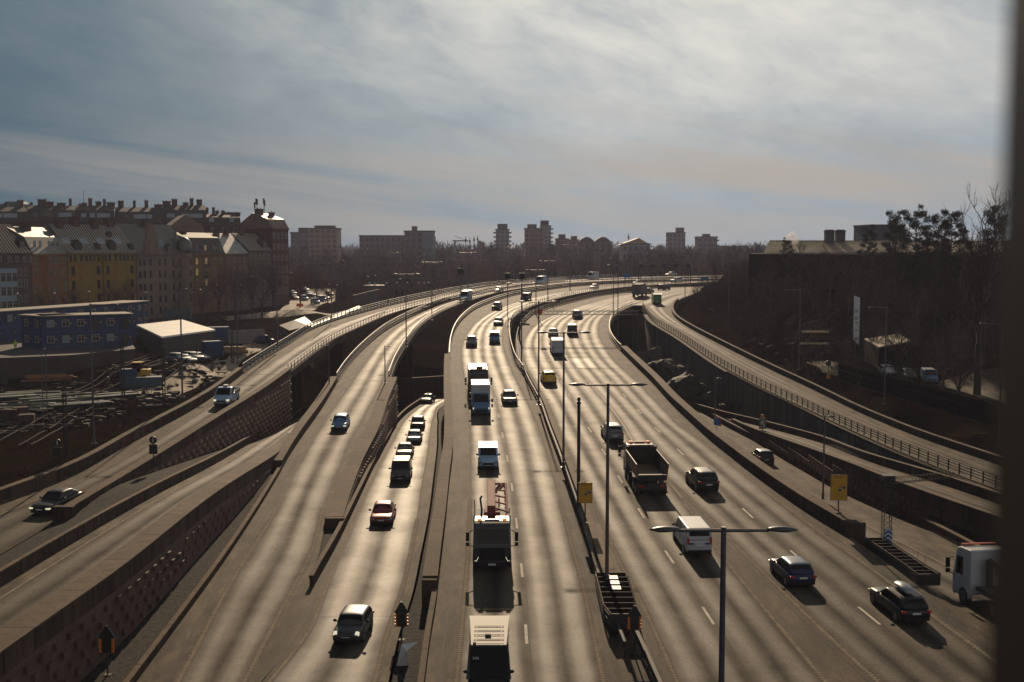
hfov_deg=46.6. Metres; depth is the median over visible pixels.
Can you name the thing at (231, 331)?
catenary mast
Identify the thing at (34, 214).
dormer window
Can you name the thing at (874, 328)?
bare tree
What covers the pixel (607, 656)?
tar seam
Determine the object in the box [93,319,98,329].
door
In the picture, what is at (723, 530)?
street lamp
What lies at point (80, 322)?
window
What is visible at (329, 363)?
street lamp
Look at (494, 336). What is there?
van
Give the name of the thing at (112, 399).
railway rail
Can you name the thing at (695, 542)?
van
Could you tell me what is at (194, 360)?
parked car
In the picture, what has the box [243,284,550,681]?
edge marking
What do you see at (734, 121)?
sky
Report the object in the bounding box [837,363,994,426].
board fence
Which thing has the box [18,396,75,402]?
form panel stack
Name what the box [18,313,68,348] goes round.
site cabin block
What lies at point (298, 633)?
tar seam
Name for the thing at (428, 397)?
taxi
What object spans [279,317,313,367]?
tent roof
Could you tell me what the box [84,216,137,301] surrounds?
apartment house
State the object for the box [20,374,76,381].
timber stack
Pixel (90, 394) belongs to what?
railway rail
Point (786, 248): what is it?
pine tree
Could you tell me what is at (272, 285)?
bare tree
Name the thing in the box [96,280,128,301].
bare tree
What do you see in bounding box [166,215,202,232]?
gabled house
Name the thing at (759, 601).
edge marking
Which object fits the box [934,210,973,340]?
pine tree
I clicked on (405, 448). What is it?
sedan car
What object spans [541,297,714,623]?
lane marking
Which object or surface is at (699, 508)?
rumble marking
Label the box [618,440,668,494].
tipper truck
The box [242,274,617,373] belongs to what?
railing
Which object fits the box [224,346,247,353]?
timber stack
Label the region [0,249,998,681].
ground
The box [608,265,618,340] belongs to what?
street lamp
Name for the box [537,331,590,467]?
street lamp
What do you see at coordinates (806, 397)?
edge marking
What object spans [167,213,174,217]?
dormer window
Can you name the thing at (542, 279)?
delivery van
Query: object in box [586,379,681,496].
lane marking
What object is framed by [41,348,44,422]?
street lamp
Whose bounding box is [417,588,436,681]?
road barrier
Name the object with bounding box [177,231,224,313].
apartment house
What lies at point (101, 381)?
railway rail
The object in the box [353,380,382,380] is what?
expansion joint
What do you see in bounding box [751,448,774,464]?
suv car
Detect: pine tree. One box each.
[779,238,794,292]
[856,224,878,306]
[879,208,908,326]
[896,204,931,340]
[919,209,957,341]
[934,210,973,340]
[976,204,1000,353]
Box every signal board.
[53,439,61,462]
[149,436,157,460]
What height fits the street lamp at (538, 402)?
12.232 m
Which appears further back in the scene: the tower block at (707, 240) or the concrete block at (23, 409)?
the tower block at (707, 240)
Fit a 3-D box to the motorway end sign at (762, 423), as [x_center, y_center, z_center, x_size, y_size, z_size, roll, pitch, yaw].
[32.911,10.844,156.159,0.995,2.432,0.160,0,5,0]
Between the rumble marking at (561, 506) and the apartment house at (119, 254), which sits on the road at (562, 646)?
the rumble marking at (561, 506)
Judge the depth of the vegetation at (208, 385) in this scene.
165.38 m
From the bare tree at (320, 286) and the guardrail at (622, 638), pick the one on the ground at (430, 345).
the bare tree at (320, 286)
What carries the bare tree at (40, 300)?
on the ground at (430, 345)
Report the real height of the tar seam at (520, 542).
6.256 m
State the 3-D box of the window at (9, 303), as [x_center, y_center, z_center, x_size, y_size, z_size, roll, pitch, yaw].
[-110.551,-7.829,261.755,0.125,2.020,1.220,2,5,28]
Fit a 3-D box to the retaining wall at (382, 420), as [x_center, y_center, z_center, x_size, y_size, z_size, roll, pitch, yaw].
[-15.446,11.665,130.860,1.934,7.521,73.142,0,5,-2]
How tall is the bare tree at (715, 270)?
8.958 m
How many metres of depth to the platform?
194.10 m
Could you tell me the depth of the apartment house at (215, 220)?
409.11 m
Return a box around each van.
[253,335,274,343]
[299,295,308,300]
[310,298,319,303]
[317,295,326,300]
[388,455,412,481]
[460,290,471,300]
[463,616,513,681]
[476,441,500,468]
[488,331,500,342]
[535,276,546,283]
[549,337,562,354]
[566,323,577,334]
[586,272,598,278]
[651,293,661,303]
[672,516,711,553]
[920,367,938,383]
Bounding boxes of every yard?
[134,343,268,395]
[810,361,837,375]
[931,368,995,400]
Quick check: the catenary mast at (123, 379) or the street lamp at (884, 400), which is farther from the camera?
the street lamp at (884, 400)
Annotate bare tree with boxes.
[27,289,65,305]
[58,287,87,304]
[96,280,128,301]
[109,279,137,300]
[192,283,213,320]
[201,262,234,318]
[214,261,254,319]
[235,259,269,314]
[235,259,285,318]
[265,256,285,310]
[287,262,314,303]
[310,272,325,297]
[317,276,339,303]
[329,279,343,297]
[708,258,726,286]
[782,238,815,288]
[812,243,848,299]
[852,311,892,344]
[872,240,917,308]
[875,313,929,367]
[905,227,955,310]
[918,258,978,342]
[921,318,964,389]
[923,327,988,394]
[930,242,985,331]
[934,179,1001,395]
[955,263,998,348]
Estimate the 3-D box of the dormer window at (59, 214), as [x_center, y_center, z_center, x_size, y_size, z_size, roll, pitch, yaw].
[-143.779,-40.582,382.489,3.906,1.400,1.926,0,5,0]
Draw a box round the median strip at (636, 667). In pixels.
[525,379,651,681]
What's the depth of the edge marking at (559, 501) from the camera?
98.47 m
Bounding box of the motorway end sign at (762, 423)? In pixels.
[759,414,765,429]
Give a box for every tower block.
[290,228,308,262]
[308,225,341,263]
[493,224,511,260]
[524,224,543,260]
[540,220,552,260]
[555,234,568,260]
[569,236,579,260]
[666,228,685,259]
[694,234,718,259]
[717,246,746,256]
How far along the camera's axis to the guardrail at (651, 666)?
61.56 m
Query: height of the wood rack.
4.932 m
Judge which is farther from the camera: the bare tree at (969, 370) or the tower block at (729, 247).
the tower block at (729, 247)
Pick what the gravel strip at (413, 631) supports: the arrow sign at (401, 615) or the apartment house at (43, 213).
the arrow sign at (401, 615)
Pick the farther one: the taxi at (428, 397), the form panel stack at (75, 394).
the taxi at (428, 397)
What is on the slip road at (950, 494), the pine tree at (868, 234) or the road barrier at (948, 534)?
the road barrier at (948, 534)
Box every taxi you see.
[420,393,434,402]
[540,370,556,383]
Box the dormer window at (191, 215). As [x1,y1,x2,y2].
[190,214,202,217]
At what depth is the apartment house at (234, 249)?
348.73 m
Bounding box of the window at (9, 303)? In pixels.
[7,301,11,307]
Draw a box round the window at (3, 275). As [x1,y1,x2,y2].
[0,273,5,281]
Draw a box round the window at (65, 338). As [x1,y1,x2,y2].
[62,335,69,342]
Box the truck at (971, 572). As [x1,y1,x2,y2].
[945,542,990,607]
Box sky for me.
[0,0,1007,248]
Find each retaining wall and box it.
[0,433,288,681]
[64,368,291,511]
[325,377,397,516]
[397,375,443,398]
[423,354,452,585]
[621,346,853,531]
[731,419,991,544]
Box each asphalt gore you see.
[254,577,317,681]
[902,574,987,636]
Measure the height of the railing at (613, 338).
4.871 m
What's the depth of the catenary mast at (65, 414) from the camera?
130.31 m
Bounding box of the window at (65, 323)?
[62,319,68,326]
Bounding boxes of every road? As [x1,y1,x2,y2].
[0,276,721,554]
[0,415,302,628]
[136,278,710,681]
[269,395,443,681]
[424,280,714,681]
[518,305,987,681]
[563,286,701,310]
[642,305,992,488]
[694,409,991,511]
[696,410,988,621]
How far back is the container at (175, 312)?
311.37 m
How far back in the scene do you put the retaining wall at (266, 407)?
126.31 m
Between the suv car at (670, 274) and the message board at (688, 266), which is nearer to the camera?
the message board at (688, 266)
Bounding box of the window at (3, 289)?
[1,287,5,295]
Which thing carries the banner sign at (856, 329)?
on the ground at (430, 345)
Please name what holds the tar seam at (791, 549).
on the road at (765, 650)
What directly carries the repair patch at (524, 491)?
on the road at (562, 646)
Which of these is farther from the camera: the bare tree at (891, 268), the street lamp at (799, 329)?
the bare tree at (891, 268)
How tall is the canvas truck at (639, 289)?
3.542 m
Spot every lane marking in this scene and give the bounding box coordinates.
[482,301,528,643]
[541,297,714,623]
[579,300,879,623]
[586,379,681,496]
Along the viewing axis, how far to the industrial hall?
267.51 m
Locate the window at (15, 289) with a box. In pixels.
[13,287,17,295]
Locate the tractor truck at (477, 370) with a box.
[465,363,491,396]
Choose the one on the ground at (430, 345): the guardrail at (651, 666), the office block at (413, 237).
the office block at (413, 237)
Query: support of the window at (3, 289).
in the apartment house at (15, 264)
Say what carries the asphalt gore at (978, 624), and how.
on the tunnel road at (923, 540)
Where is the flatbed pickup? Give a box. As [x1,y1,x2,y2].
[213,384,239,405]
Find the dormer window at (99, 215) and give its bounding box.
[97,213,109,217]
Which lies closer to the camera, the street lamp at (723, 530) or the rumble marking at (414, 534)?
the street lamp at (723, 530)
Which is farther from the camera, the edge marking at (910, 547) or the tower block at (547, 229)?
the tower block at (547, 229)
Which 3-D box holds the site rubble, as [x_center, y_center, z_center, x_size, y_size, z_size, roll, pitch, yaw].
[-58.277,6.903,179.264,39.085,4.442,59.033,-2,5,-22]
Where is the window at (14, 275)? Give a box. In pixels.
[12,272,16,281]
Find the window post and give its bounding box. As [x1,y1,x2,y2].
[986,0,1023,681]
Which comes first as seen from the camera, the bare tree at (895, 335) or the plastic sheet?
the plastic sheet
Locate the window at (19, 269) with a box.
[18,268,21,275]
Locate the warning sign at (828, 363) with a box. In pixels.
[826,360,830,378]
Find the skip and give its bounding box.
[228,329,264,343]
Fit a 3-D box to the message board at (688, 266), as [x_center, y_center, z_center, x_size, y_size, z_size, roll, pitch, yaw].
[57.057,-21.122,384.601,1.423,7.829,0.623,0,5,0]
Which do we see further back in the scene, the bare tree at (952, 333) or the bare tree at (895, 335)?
the bare tree at (895, 335)
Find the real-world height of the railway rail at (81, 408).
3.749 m
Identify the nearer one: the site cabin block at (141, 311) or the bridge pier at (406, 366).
the bridge pier at (406, 366)
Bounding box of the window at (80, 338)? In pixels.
[77,335,84,341]
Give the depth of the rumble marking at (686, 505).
70.90 m
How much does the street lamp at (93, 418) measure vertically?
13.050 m
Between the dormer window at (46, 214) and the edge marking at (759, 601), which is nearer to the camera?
the edge marking at (759, 601)
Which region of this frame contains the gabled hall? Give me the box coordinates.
[618,238,650,261]
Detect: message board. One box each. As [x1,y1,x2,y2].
[457,268,463,291]
[504,273,510,315]
[519,273,524,278]
[673,264,677,286]
[686,264,690,279]
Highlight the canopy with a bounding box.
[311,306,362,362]
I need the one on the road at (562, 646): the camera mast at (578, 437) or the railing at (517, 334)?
the railing at (517, 334)
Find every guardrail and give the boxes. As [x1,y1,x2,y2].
[524,370,626,656]
[630,630,661,681]
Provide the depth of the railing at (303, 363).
214.65 m
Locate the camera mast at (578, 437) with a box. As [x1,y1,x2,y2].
[577,397,580,508]
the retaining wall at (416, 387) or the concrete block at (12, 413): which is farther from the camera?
the retaining wall at (416, 387)
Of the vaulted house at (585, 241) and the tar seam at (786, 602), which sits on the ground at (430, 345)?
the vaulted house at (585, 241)
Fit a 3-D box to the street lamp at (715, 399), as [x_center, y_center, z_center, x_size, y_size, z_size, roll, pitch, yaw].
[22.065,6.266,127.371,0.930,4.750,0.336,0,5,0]
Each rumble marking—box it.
[176,513,275,679]
[242,513,323,679]
[371,518,418,680]
[453,502,471,679]
[558,502,606,679]
[591,502,679,679]
[666,482,826,679]
[667,478,878,679]
[778,502,986,656]
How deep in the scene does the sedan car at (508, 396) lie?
144.84 m
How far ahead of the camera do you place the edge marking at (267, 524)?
104.54 m
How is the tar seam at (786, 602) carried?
on the road at (765, 650)
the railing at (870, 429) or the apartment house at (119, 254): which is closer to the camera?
the railing at (870, 429)
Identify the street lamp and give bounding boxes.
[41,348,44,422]
[45,346,56,417]
[89,303,118,443]
[179,289,200,396]
[236,276,252,359]
[276,272,292,346]
[322,345,329,382]
[331,260,344,318]
[384,345,390,382]
[387,252,397,303]
[393,273,418,346]
[421,262,441,319]
[505,283,537,363]
[518,301,558,404]
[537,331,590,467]
[569,383,647,579]
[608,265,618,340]
[609,258,613,333]
[649,526,797,681]
[713,377,721,421]
[784,289,800,369]
[820,415,835,498]
[868,307,886,403]
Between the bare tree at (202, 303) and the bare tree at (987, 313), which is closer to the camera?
the bare tree at (987, 313)
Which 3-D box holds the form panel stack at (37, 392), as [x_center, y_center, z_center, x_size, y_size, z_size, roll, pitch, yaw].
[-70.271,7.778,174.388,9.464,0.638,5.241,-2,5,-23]
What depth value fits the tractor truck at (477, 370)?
149.01 m
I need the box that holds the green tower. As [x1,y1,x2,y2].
[0,201,28,206]
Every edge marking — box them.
[0,284,516,514]
[0,417,300,598]
[177,279,624,681]
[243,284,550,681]
[268,396,442,681]
[373,402,443,681]
[455,281,691,681]
[502,283,667,681]
[522,287,684,681]
[598,302,986,654]
[648,307,987,474]
[663,307,991,469]
[666,481,826,681]
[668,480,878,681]
[725,417,991,506]
[866,525,952,568]
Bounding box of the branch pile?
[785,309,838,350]
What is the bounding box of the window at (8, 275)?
[6,273,11,281]
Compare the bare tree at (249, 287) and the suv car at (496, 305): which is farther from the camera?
the bare tree at (249, 287)
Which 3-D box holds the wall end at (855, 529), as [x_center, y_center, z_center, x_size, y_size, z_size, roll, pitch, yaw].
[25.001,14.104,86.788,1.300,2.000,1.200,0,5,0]
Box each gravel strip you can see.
[0,412,303,567]
[81,469,275,681]
[317,528,335,559]
[392,406,443,681]
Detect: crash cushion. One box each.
[595,571,637,629]
[864,536,940,585]
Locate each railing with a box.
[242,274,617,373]
[288,278,564,377]
[336,278,562,382]
[388,275,722,376]
[448,278,692,358]
[508,278,719,373]
[515,283,707,375]
[608,301,633,350]
[643,303,992,483]
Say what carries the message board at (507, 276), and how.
on the road at (562, 646)
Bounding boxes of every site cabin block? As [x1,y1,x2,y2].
[0,301,137,341]
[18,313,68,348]
[36,312,133,348]
[108,300,149,336]
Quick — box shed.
[864,334,910,368]
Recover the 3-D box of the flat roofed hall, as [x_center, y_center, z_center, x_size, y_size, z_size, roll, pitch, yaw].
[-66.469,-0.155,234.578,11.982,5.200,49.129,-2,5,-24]
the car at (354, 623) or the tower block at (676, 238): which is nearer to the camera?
the car at (354, 623)
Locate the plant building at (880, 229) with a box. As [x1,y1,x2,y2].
[853,224,905,252]
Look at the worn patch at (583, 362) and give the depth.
182.13 m
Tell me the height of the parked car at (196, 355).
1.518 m
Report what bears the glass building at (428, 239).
on the ground at (430, 345)
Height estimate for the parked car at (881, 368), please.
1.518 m
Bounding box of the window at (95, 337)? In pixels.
[92,334,99,341]
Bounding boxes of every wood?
[289,240,765,257]
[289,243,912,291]
[333,268,497,307]
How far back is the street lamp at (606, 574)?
72.93 m
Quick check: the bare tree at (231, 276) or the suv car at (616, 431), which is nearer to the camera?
the suv car at (616, 431)
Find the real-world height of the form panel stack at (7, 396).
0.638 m
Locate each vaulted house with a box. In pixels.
[576,237,593,260]
[593,237,612,260]
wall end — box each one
[52,505,75,521]
[325,517,344,527]
[422,578,436,606]
[843,519,865,546]
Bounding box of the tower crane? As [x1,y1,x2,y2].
[452,236,467,260]
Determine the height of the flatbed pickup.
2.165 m
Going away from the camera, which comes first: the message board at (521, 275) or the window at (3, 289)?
the window at (3, 289)
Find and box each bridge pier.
[291,370,302,413]
[329,342,342,375]
[400,342,413,377]
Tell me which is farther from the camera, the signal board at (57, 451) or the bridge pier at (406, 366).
the bridge pier at (406, 366)
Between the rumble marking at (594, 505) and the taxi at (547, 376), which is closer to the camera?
the rumble marking at (594, 505)
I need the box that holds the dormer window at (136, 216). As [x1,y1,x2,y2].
[134,214,145,218]
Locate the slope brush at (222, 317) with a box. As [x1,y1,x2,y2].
[148,310,362,336]
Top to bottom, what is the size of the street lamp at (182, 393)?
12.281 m
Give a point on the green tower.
(13, 204)
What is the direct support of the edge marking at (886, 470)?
on the slip road at (950, 494)
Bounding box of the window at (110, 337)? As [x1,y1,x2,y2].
[107,334,113,340]
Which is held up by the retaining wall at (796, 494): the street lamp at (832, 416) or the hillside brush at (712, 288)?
the street lamp at (832, 416)
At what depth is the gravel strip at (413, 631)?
70.72 m
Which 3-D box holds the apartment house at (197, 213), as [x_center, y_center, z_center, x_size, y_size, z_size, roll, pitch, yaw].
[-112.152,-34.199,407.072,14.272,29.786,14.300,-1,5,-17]
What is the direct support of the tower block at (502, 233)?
on the ground at (430, 345)
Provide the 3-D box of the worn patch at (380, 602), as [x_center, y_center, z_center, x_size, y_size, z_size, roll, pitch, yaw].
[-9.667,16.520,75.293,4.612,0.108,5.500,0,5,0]
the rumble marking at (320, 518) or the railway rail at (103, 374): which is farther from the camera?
the railway rail at (103, 374)
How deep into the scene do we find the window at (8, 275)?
261.16 m
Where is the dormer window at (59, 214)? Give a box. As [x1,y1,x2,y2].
[58,213,71,216]
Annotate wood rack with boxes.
[800,324,828,352]
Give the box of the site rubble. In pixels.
[0,359,225,433]
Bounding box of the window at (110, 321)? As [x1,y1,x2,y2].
[106,318,113,325]
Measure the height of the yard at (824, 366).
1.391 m
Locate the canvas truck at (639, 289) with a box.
[632,283,646,297]
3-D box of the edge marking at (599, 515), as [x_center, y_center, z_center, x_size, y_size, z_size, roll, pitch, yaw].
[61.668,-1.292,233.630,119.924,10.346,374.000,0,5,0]
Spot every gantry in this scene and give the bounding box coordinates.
[518,309,637,355]
[638,265,690,285]
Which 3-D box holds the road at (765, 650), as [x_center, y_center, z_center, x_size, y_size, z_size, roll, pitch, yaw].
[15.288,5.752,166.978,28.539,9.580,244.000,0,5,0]
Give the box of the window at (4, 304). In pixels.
[1,301,6,308]
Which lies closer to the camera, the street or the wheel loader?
the wheel loader
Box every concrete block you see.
[0,408,18,418]
[12,406,28,413]
[18,413,34,423]
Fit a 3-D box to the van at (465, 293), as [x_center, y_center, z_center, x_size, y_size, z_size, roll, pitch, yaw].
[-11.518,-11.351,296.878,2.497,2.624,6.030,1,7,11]
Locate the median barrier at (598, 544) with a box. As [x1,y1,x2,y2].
[527,371,616,572]
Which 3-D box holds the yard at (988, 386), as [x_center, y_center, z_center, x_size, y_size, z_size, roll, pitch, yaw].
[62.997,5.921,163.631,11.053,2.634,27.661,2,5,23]
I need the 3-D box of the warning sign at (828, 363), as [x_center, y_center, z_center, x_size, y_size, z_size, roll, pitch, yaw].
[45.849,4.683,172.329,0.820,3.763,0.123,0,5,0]
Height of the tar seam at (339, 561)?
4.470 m
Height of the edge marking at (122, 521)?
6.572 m
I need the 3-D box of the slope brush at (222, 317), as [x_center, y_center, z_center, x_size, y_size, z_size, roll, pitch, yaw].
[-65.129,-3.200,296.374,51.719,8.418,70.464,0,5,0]
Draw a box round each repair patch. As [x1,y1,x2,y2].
[515,486,533,496]
[554,411,571,427]
[654,424,690,445]
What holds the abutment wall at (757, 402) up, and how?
on the ground at (430, 345)
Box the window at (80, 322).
[77,319,83,326]
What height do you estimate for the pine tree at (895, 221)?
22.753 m
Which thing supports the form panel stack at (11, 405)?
on the ground at (430, 345)
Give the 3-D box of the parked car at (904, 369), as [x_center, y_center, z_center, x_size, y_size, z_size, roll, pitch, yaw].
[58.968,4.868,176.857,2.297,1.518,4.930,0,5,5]
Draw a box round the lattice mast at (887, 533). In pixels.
[880,471,954,543]
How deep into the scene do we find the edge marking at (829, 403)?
161.01 m
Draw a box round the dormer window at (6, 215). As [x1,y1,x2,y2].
[3,213,16,217]
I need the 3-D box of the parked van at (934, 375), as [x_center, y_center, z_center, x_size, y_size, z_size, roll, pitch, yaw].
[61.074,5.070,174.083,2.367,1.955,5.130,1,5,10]
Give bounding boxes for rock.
[638,346,664,363]
[647,358,685,382]
[667,369,705,402]
[698,391,725,407]
[719,400,735,412]
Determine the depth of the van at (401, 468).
113.93 m
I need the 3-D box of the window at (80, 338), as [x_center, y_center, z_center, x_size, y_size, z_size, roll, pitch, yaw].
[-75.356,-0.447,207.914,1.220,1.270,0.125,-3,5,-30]
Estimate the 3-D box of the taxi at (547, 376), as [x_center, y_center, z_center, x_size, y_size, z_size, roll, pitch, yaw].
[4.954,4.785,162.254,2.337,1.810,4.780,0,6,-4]
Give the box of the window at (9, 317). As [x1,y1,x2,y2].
[7,314,11,321]
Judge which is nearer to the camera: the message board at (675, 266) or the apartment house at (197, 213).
the message board at (675, 266)
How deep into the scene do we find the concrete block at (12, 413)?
155.24 m
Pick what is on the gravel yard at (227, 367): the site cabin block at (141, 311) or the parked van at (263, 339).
the parked van at (263, 339)
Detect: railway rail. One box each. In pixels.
[0,354,158,420]
[0,355,149,415]
[0,358,163,433]
[0,359,169,440]
[18,360,199,445]
[30,358,216,444]
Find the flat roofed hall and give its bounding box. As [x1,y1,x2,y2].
[136,320,214,353]
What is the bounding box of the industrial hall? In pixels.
[748,230,999,304]
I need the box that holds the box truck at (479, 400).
[469,379,492,414]
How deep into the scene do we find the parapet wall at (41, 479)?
109.97 m
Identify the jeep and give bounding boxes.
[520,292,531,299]
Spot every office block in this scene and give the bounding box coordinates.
[359,235,403,262]
[404,226,422,261]
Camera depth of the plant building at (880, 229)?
328.79 m
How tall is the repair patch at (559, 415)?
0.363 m
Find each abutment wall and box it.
[643,314,730,407]
[728,372,990,488]
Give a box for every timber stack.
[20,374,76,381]
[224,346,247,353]
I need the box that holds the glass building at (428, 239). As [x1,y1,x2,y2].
[422,230,434,261]
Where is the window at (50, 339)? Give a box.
[47,336,54,342]
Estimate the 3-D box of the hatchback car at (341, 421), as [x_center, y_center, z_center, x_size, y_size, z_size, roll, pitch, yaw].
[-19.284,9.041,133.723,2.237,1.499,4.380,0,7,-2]
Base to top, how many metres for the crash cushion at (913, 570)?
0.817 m
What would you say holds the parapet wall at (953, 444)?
on the ground at (430, 345)
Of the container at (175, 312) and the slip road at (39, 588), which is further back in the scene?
the container at (175, 312)
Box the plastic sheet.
[397,642,416,665]
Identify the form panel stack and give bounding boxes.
[0,392,36,399]
[0,402,55,410]
[5,390,65,395]
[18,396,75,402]
[32,392,91,397]
[48,400,113,408]
[67,393,125,400]
[83,391,147,400]
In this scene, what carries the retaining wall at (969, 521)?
on the ground at (430, 345)
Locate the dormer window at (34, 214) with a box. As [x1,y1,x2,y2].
[32,212,37,216]
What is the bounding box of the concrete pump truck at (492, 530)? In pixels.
[466,479,517,566]
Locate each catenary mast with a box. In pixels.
[40,379,67,454]
[101,341,125,425]
[146,348,165,407]
[200,349,212,371]
[218,330,233,362]
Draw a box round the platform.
[0,340,135,379]
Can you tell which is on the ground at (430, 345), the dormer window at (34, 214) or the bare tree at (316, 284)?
the bare tree at (316, 284)
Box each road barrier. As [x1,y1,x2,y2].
[0,403,311,585]
[123,465,281,681]
[309,397,421,585]
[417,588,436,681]
[712,414,978,545]
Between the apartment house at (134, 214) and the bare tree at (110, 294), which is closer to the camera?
the bare tree at (110, 294)
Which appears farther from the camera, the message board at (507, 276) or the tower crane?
the tower crane
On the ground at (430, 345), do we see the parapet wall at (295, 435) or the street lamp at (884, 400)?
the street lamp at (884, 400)
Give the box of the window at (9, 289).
[7,287,11,295]
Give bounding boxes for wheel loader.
[131,361,163,378]
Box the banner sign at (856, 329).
[853,296,860,361]
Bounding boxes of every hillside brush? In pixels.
[684,265,998,391]
[722,256,748,279]
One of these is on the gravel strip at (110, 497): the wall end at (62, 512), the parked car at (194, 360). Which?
the wall end at (62, 512)
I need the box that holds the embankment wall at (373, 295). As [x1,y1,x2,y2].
[352,289,379,303]
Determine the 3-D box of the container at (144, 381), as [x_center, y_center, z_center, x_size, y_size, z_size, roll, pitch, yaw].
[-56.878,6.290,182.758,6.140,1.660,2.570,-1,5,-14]
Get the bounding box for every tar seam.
[164,388,342,681]
[181,333,390,681]
[258,407,416,681]
[272,396,443,681]
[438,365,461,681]
[483,332,534,681]
[507,349,614,681]
[519,352,665,681]
[542,330,753,681]
[580,331,953,681]
[609,349,986,647]
[684,500,868,681]
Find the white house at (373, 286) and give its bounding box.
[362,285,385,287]
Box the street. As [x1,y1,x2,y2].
[281,289,335,313]
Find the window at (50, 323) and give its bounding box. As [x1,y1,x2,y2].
[47,320,53,326]
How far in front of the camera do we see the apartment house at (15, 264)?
264.15 m
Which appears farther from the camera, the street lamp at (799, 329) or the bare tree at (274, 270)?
the bare tree at (274, 270)
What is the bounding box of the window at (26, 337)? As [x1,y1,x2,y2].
[24,335,28,341]
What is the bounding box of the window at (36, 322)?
[34,320,38,326]
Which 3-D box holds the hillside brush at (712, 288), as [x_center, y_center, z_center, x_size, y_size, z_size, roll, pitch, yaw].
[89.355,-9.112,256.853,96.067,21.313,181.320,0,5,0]
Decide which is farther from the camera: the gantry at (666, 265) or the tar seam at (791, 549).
the gantry at (666, 265)
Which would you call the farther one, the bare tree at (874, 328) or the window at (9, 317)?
the window at (9, 317)
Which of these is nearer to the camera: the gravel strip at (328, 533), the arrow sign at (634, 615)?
the arrow sign at (634, 615)
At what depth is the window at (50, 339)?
205.39 m
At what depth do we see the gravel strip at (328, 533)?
90.77 m
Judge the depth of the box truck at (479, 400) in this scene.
137.60 m
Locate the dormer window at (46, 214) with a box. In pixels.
[43,212,51,216]
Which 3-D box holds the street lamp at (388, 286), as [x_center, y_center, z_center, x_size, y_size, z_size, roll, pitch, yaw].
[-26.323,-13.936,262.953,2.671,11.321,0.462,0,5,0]
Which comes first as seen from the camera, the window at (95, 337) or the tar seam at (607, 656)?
the tar seam at (607, 656)
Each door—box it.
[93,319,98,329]
[122,318,127,328]
[122,333,127,344]
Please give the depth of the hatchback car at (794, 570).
75.04 m
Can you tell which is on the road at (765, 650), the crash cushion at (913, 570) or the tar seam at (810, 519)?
the tar seam at (810, 519)
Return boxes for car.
[29,487,84,513]
[165,352,190,361]
[182,351,204,359]
[182,354,197,363]
[197,352,211,360]
[290,295,298,298]
[330,413,349,429]
[333,604,373,642]
[368,500,396,524]
[394,442,414,457]
[405,429,422,443]
[409,415,425,429]
[465,335,477,346]
[492,301,502,309]
[493,317,503,324]
[500,389,518,403]
[548,328,558,336]
[572,310,582,317]
[600,422,623,441]
[647,288,653,292]
[657,284,670,289]
[665,272,676,275]
[670,277,682,281]
[685,466,719,490]
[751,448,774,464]
[768,556,816,585]
[868,581,931,621]
[878,364,895,375]
[899,368,917,379]
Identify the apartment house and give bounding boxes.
[0,200,28,226]
[0,224,31,308]
[5,220,68,306]
[28,198,73,228]
[46,215,104,303]
[74,190,115,224]
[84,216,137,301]
[115,199,163,224]
[115,219,192,318]
[162,197,206,232]
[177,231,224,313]
[206,207,240,232]
[208,227,248,310]
[231,229,272,308]
[234,198,288,305]
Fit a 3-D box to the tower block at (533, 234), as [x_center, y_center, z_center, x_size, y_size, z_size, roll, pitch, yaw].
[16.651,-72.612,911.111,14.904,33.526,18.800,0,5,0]
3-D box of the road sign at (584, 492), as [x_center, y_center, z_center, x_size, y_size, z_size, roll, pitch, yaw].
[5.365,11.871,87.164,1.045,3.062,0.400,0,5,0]
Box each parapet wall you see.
[0,367,242,501]
[273,376,336,468]
[671,298,992,461]
[683,399,991,500]
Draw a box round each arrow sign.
[99,626,114,675]
[394,602,408,640]
[627,605,641,654]
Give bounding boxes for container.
[120,368,136,377]
[120,376,162,388]
[163,309,191,318]
[201,340,223,356]
[209,326,228,341]
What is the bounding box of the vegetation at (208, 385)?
[0,333,348,485]
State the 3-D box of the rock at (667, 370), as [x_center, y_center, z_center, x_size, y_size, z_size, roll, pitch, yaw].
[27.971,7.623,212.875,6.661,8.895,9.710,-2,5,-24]
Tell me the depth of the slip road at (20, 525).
118.44 m
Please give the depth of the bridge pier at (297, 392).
178.55 m
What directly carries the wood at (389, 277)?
on the ground at (430, 345)
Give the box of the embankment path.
[224,310,335,320]
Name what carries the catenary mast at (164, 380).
on the ground at (430, 345)
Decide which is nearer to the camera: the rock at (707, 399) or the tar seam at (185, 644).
the tar seam at (185, 644)
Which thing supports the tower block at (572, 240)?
on the ground at (430, 345)
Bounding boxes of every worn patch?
[320,589,399,615]
[571,358,597,367]
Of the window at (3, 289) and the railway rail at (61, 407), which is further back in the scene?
the window at (3, 289)
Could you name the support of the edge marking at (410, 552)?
on the slip road at (374, 556)
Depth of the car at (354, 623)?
68.42 m
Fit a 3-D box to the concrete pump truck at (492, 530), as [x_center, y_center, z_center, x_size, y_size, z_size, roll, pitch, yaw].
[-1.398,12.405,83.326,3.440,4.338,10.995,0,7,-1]
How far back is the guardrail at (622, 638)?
92.10 m
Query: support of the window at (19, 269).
in the apartment house at (15, 264)
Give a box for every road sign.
[578,482,591,523]
[714,417,720,427]
[830,474,847,513]
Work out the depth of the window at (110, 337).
210.36 m
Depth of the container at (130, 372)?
183.13 m

